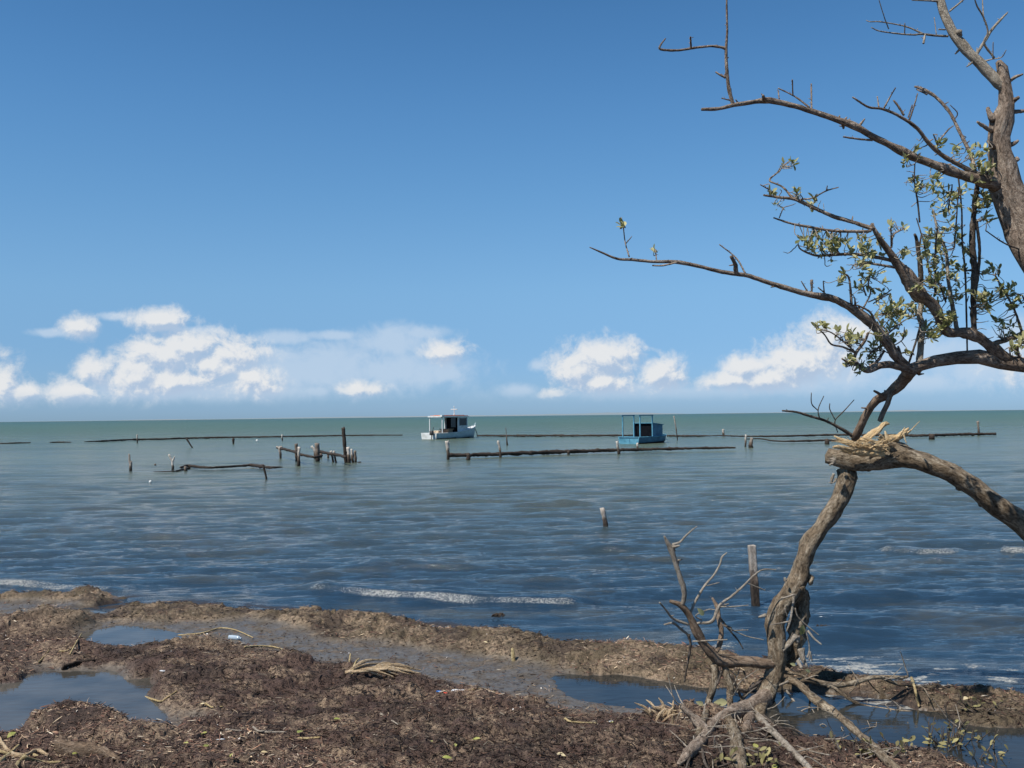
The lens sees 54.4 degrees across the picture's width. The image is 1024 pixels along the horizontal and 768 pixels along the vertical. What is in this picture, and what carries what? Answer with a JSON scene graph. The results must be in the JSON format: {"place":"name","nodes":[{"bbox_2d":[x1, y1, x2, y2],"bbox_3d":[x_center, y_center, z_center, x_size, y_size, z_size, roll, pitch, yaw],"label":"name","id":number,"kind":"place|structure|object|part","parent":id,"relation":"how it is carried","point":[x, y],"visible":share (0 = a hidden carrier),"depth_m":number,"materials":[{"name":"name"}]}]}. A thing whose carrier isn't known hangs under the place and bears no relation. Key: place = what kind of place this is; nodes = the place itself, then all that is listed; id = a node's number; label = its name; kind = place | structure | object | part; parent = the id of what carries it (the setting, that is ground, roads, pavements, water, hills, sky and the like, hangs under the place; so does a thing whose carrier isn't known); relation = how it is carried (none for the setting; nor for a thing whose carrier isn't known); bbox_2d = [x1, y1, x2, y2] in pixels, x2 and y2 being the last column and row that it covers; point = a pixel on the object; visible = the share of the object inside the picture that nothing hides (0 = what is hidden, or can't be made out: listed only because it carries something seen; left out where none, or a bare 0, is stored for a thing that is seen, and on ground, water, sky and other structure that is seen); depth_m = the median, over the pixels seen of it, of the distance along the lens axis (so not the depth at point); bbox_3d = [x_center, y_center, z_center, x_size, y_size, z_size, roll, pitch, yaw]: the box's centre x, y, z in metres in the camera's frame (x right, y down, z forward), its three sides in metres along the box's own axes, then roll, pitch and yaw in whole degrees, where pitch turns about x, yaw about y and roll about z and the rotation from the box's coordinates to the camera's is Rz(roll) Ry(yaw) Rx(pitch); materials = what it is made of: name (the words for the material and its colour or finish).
{"place":"outdoors","nodes":[
{"label":"outdoors","id":0,"kind":"place"},
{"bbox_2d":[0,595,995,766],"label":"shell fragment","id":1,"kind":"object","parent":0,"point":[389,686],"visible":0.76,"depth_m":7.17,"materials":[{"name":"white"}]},
{"bbox_2d":[0,410,1023,709],"bbox_3d":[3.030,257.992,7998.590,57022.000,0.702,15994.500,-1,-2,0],"label":"water","id":2,"kind":"structure","parent":0,"point":[922,572],"depth_m":19.70,"materials":[{"name":"blue liquid"}]},
{"bbox_2d":[0,442,30,443],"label":"wooden rail","id":3,"kind":"object","parent":2,"relation":"on","point":[15,442],"visible":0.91,"depth_m":99.52,"materials":[{"name":"brown wood"}]},
{"bbox_2d":[128,454,131,470],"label":"sea post","id":4,"kind":"object","parent":2,"relation":"in","point":[130,464],"visible":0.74,"depth_m":43.57,"materials":[{"name":"grey wood"}]},
{"bbox_2d":[168,454,174,469],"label":"sea post","id":5,"kind":"object","parent":2,"relation":"in","point":[172,460],"visible":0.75,"depth_m":43.59,"materials":[{"name":"grey wood"}]},
{"bbox_2d":[154,467,190,471],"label":"wooden rail","id":6,"kind":"object","parent":2,"relation":"on","point":[173,470],"visible":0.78,"depth_m":41.91,"materials":[{"name":"brown wood"}]},
{"bbox_2d":[180,463,282,468],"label":"wooden rail","id":7,"kind":"object","parent":2,"relation":"on","point":[234,466],"visible":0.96,"depth_m":43.94,"materials":[{"name":"brown wood"}]},
{"bbox_2d":[84,434,401,441],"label":"wooden rail","id":8,"kind":"object","parent":2,"relation":"on","point":[135,439],"visible":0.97,"depth_m":112.57,"materials":[{"name":"brown wood"}]},
{"bbox_2d":[262,464,266,479],"bbox_3d":[-9.039,3.381,36.400,0.191,0.899,0.089,-1,-2,0],"label":"sea post","id":9,"kind":"object","parent":2,"relation":"in","point":[264,470],"visible":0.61,"depth_m":36.38,"materials":[{"name":"brown wood"}]},
{"bbox_2d":[276,446,281,457],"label":"sea post","id":10,"kind":"object","parent":2,"relation":"in","point":[280,453],"visible":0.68,"depth_m":54.93,"materials":[{"name":"grey wood"}]},
{"bbox_2d":[276,447,297,453],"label":"wooden rail","id":11,"kind":"object","parent":10,"relation":"attached to","point":[289,450],"visible":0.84,"depth_m":51.32,"materials":[{"name":"brown wood"}]},
{"bbox_2d":[295,443,297,460],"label":"sea post","id":12,"kind":"object","parent":2,"relation":"in","point":[296,446],"visible":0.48,"depth_m":51.40,"materials":[{"name":"grey wood"}]},
{"bbox_2d":[297,447,300,465],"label":"sea post","id":13,"kind":"object","parent":2,"relation":"in","point":[298,457],"visible":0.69,"depth_m":45.69,"materials":[{"name":"grey wood"}]},
{"bbox_2d":[296,453,322,457],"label":"wooden rail","id":14,"kind":"object","parent":13,"relation":"attached to","point":[310,456],"visible":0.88,"depth_m":46.44,"materials":[{"name":"brown wood"}]},
{"bbox_2d":[315,443,319,461],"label":"sea post","id":15,"kind":"object","parent":2,"relation":"in","point":[317,449],"visible":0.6,"depth_m":50.20,"materials":[{"name":"grey wood"}]},
{"bbox_2d":[341,427,346,462],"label":"sea post","id":16,"kind":"object","parent":2,"relation":"in","point":[344,442],"visible":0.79,"depth_m":48.45,"materials":[{"name":"brown wood"}]},
{"bbox_2d":[346,447,350,462],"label":"sea post","id":17,"kind":"object","parent":2,"relation":"in","point":[348,455],"visible":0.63,"depth_m":48.12,"materials":[{"name":"grey wood"}]},
{"bbox_2d":[350,449,353,462],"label":"sea post","id":18,"kind":"object","parent":2,"relation":"in","point":[352,456],"visible":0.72,"depth_m":48.91,"materials":[{"name":"grey wood"}]},
{"bbox_2d":[445,440,449,459],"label":"sea post","id":19,"kind":"object","parent":2,"relation":"in","point":[447,443],"visible":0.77,"depth_m":50.93,"materials":[{"name":"grey wood"}]},
{"bbox_2d":[421,409,477,438],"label":"fishing boat","id":20,"kind":"object","parent":2,"relation":"on","point":[455,426],"visible":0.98,"depth_m":99.87,"materials":[{"name":"white paint"}]},
{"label":"window","id":21,"kind":"part","parent":20,"relation":"part of","materials":[{"name":"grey glass"}]},
{"bbox_2d":[491,613,504,617],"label":"floating weed","id":22,"kind":"object","parent":2,"relation":"on","point":[498,615],"visible":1,"depth_m":10.85,"materials":[{"name":"plant"}]},
{"bbox_2d":[497,441,501,456],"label":"sea post","id":23,"kind":"object","parent":2,"relation":"in","point":[499,447],"visible":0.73,"depth_m":52.48,"materials":[{"name":"grey wood"}]},
{"bbox_2d":[478,434,632,436],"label":"wooden rail","id":24,"kind":"object","parent":2,"relation":"on","point":[539,435],"visible":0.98,"depth_m":101.36,"materials":[{"name":"brown wood"}]},
{"bbox_2d":[449,446,735,456],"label":"wooden rail","id":25,"kind":"object","parent":2,"relation":"on","point":[541,452],"visible":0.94,"depth_m":55.97,"materials":[{"name":"brown wood"}]},
{"bbox_2d":[600,507,607,525],"bbox_3d":[1.795,2.776,19.308,0.177,0.773,0.130,-1,-2,0],"label":"sea post","id":26,"kind":"object","parent":2,"relation":"in","point":[603,514],"visible":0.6,"depth_m":19.27,"materials":[{"name":"grey wood"}]},
{"bbox_2d":[616,441,620,453],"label":"sea post","id":27,"kind":"object","parent":2,"relation":"in","point":[617,446],"visible":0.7,"depth_m":55.43,"materials":[{"name":"grey wood"}]},
{"bbox_2d":[618,415,666,443],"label":"open boat","id":28,"kind":"object","parent":2,"relation":"on","point":[646,433],"visible":0.99,"depth_m":75.54,"materials":[{"name":"blue paint"}]},
{"bbox_2d":[673,416,677,439],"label":"sea post","id":29,"kind":"object","parent":2,"relation":"in","point":[675,427],"visible":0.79,"depth_m":83.48,"materials":[{"name":"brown wood"}]},
{"bbox_2d":[667,435,712,436],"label":"wooden rail","id":30,"kind":"object","parent":2,"relation":"on","point":[688,435],"visible":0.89,"depth_m":93.48,"materials":[{"name":"brown wood"}]},
{"bbox_2d":[748,437,753,447],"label":"sea post","id":31,"kind":"object","parent":2,"relation":"in","point":[750,445],"visible":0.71,"depth_m":63.38,"materials":[{"name":"grey wood"}]},
{"bbox_2d":[747,545,759,605],"bbox_3d":[2.812,2.286,11.555,0.128,0.829,0.095,-1,-2,0],"label":"sea post","id":32,"kind":"object","parent":2,"relation":"in","point":[753,570],"visible":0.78,"depth_m":11.52,"materials":[{"name":"grey wood"}]},
{"bbox_2d":[747,438,847,441],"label":"wooden rail","id":33,"kind":"object","parent":2,"relation":"on","point":[830,440],"visible":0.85,"depth_m":72.27,"materials":[{"name":"brown wood"}]},
{"bbox_2d":[713,432,995,436],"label":"wooden rail","id":34,"kind":"object","parent":2,"relation":"on","point":[936,435],"visible":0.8,"depth_m":86.14,"materials":[{"name":"brown wood"}]},
{"bbox_2d":[929,433,934,439],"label":"sea post","id":35,"kind":"object","parent":2,"relation":"in","point":[931,436],"visible":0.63,"depth_m":76.51,"materials":[{"name":"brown wood"}]},
{"bbox_2d":[0,585,1023,767],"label":"beach","id":36,"kind":"structure","parent":0,"point":[467,662],"depth_m":7.81,"materials":[{"name":"brown soil"}]},
{"bbox_2d":[0,736,14,751],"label":"reed","id":37,"kind":"object","parent":36,"relation":"on","point":[4,746],"visible":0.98,"depth_m":6.26,"materials":[{"name":"beige wood"}]},
{"bbox_2d":[0,744,19,762],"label":"reed","id":38,"kind":"object","parent":36,"relation":"on","point":[3,758],"visible":0.92,"depth_m":6.16,"materials":[{"name":"plant"}]},
{"bbox_2d":[15,752,37,765],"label":"reed","id":39,"kind":"object","parent":36,"relation":"on","point":[18,762],"visible":0.62,"depth_m":6.01,"materials":[{"name":"plant"}]},
{"bbox_2d":[11,748,48,758],"bbox_3d":[-2.995,2.302,6.221,0.239,0.049,0.122,-1,-2,0],"label":"reed","id":40,"kind":"object","parent":36,"relation":"on","point":[17,754],"visible":0.87,"depth_m":6.19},
{"bbox_2d":[21,755,61,763],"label":"reed","id":41,"kind":"object","parent":36,"relation":"on","point":[25,757],"visible":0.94,"depth_m":6.04,"materials":[{"name":"plant"}]},
{"bbox_2d":[69,633,81,653],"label":"reed","id":42,"kind":"object","parent":36,"relation":"on","point":[75,644],"visible":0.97,"depth_m":9.11,"materials":[{"name":"plant"}]},
{"bbox_2d":[61,659,95,669],"bbox_3d":[-3.810,2.461,8.744,0.277,0.074,0.085,0,-2,-31],"label":"driftwood plank","id":43,"kind":"object","parent":36,"relation":"on","point":[70,664],"visible":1,"depth_m":8.73,"materials":[{"name":"brown wood"}]},
{"bbox_2d":[0,670,173,731],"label":"puddle","id":44,"kind":"object","parent":36,"relation":"on","point":[23,699],"visible":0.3,"depth_m":7.93,"materials":[{"name":"liquid"}]},
{"bbox_2d":[54,738,120,763],"bbox_3d":[-2.616,2.292,6.177,0.579,0.144,0.077,-2,-2,25],"label":"bark piece","id":45,"kind":"object","parent":36,"relation":"on","point":[81,749],"visible":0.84,"depth_m":6.20,"materials":[{"name":"wood"}]},
{"bbox_2d":[72,607,107,612],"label":"puddle","id":46,"kind":"object","parent":36,"relation":"on","point":[94,611],"visible":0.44,"depth_m":11.41,"materials":[{"name":"liquid"}]},
{"bbox_2d":[78,625,182,645],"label":"puddle","id":47,"kind":"object","parent":36,"relation":"on","point":[124,635],"visible":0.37,"depth_m":10.07,"materials":[{"name":"liquid"}]},
{"bbox_2d":[145,690,176,701],"bbox_3d":[-2.772,2.419,7.717,0.365,0.103,0.134,-2,-2,29],"label":"reed","id":48,"kind":"object","parent":36,"relation":"on","point":[156,700],"visible":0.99,"depth_m":7.66,"materials":[{"name":"plant"}]},
{"bbox_2d":[179,627,252,637],"bbox_3d":[-2.920,2.522,10.089,0.860,0.043,0.332,-1,-2,16],"label":"reed","id":49,"kind":"object","parent":36,"relation":"on","point":[218,628],"visible":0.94,"depth_m":10.09,"materials":[{"name":"plant"}]},
{"bbox_2d":[228,635,241,639],"bbox_3d":[-2.713,2.486,9.752,0.158,0.051,0.048,-2,-2,25],"label":"plastic bottle","id":50,"kind":"object","parent":36,"relation":"on","point":[234,637],"visible":1,"depth_m":9.74,"materials":[{"name":"plastic"}]},
{"bbox_2d":[225,728,286,732],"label":"reed","id":51,"kind":"object","parent":36,"relation":"on","point":[227,729],"visible":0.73,"depth_m":6.67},
{"bbox_2d":[252,726,271,731],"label":"reed","id":52,"kind":"object","parent":36,"relation":"on","point":[254,728],"visible":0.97,"depth_m":6.68,"materials":[{"name":"beige plant"}]},
{"bbox_2d":[244,645,281,649],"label":"reed","id":53,"kind":"object","parent":36,"relation":"on","point":[261,646],"visible":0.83,"depth_m":9.38,"materials":[{"name":"plant"}]},
{"bbox_2d":[298,736,319,739],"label":"reed","id":54,"kind":"object","parent":36,"relation":"on","point":[304,738],"visible":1,"depth_m":6.57,"materials":[{"name":"plant"}]},
{"bbox_2d":[345,659,420,678],"bbox_3d":[-1.010,2.343,8.206,0.674,0.127,0.292,-1,-2,11],"label":"palm frond","id":55,"kind":"object","parent":36,"relation":"on","point":[386,668],"visible":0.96,"depth_m":8.12,"materials":[{"name":"beige plant"}]},
{"bbox_2d":[0,588,1014,767],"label":"straw","id":56,"kind":"object","parent":36,"relation":"on","point":[418,713],"visible":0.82,"depth_m":6.83,"materials":[{"name":"beige plant"}]},
{"bbox_2d":[0,584,1023,767],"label":"seaweed","id":57,"kind":"object","parent":36,"relation":"on","point":[301,752],"visible":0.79,"depth_m":6.84,"materials":[{"name":"brown plant"}]},
{"bbox_2d":[511,648,515,660],"bbox_3d":[0.010,2.402,8.786,0.042,0.151,0.027,-1,-2,0],"label":"stake","id":58,"kind":"object","parent":36,"relation":"on","point":[512,655],"visible":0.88,"depth_m":8.78,"materials":[{"name":"wood"}]},
{"bbox_2d":[564,717,596,723],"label":"reed","id":59,"kind":"object","parent":36,"relation":"on","point":[567,720],"visible":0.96,"depth_m":6.89,"materials":[{"name":"plant"}]},
{"bbox_2d":[635,698,681,723],"bbox_3d":[1.038,2.310,7.063,0.374,0.132,0.324,-2,-2,33],"label":"leaf litter heap","id":60,"kind":"object","parent":36,"relation":"on","point":[662,710],"visible":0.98,"depth_m":7.04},
{"bbox_2d":[714,742,784,767],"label":"leafy clump","id":61,"kind":"object","parent":36,"relation":"on","point":[764,754],"visible":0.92,"depth_m":5.95,"materials":[{"name":"green plant"}]},
{"bbox_2d":[513,674,1023,767],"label":"puddle","id":62,"kind":"object","parent":36,"relation":"on","point":[893,726],"visible":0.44,"depth_m":7.12,"materials":[{"name":"blue liquid"}]},
{"bbox_2d":[657,703,900,767],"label":"twig tangle","id":63,"kind":"object","parent":36,"relation":"on","point":[759,729],"visible":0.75,"depth_m":6.26,"materials":[{"name":"brown wood"}]},
{"bbox_2d":[589,0,1023,440],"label":"mangrove tree","id":64,"kind":"object","parent":36,"relation":"on","point":[999,179],"visible":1,"depth_m":6.55,"materials":[{"name":"brown plant"}]},
{"bbox_2d":[659,421,1023,767],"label":"broken tree","id":65,"kind":"object","parent":36,"relation":"on","point":[885,451],"visible":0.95,"depth_m":7.50,"materials":[{"name":"brown plant"}]},
{"bbox_2d":[828,731,915,759],"bbox_3d":[2.220,2.211,6.068,0.520,0.154,0.257,-1,-2,0],"label":"leafy clump","id":66,"kind":"object","parent":36,"relation":"on","point":[902,744],"visible":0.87,"depth_m":6.10,"materials":[{"name":"green plant"}]},
{"bbox_2d":[910,677,919,706],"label":"reed","id":67,"kind":"object","parent":36,"relation":"on","point":[914,686],"visible":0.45,"depth_m":7.30,"materials":[{"name":"plant"}]},
{"bbox_2d":[902,714,998,755],"bbox_3d":[2.817,2.280,6.448,0.632,0.258,0.428,-1,-2,0],"label":"leafy clump","id":68,"kind":"object","parent":36,"relation":"on","point":[953,739],"visible":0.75,"depth_m":6.46,"materials":[{"name":"green plant"}]},
{"bbox_2d":[954,691,1006,713],"bbox_3d":[3.283,2.234,6.986,0.318,0.134,0.178,-2,-2,39],"label":"leafy clump","id":69,"kind":"object","parent":36,"relation":"on","point":[973,700],"visible":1,"depth_m":6.99,"materials":[{"name":"green plant"}]},
{"bbox_2d":[965,744,1009,763],"bbox_3d":[2.879,2.321,6.229,0.491,0.163,0.267,-1,-2,0],"label":"leafy clump","id":70,"kind":"object","parent":36,"relation":"on","point":[989,756],"visible":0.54,"depth_m":6.19,"materials":[{"name":"green plant"}]},
{"bbox_2d":[0,0,1023,421],"label":"sky","id":71,"kind":"structure","parent":0,"point":[210,209],"materials":[{"name":"blue"}]},
{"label":"sea post","id":72,"kind":"object","parent":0,"visible":0},
{"bbox_2d":[320,450,346,457],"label":"wooden rail","id":73,"kind":"object","parent":72,"relation":"attached to","point":[333,454],"visible":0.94,"depth_m":48.56,"materials":[{"name":"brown wood"}]}
]}

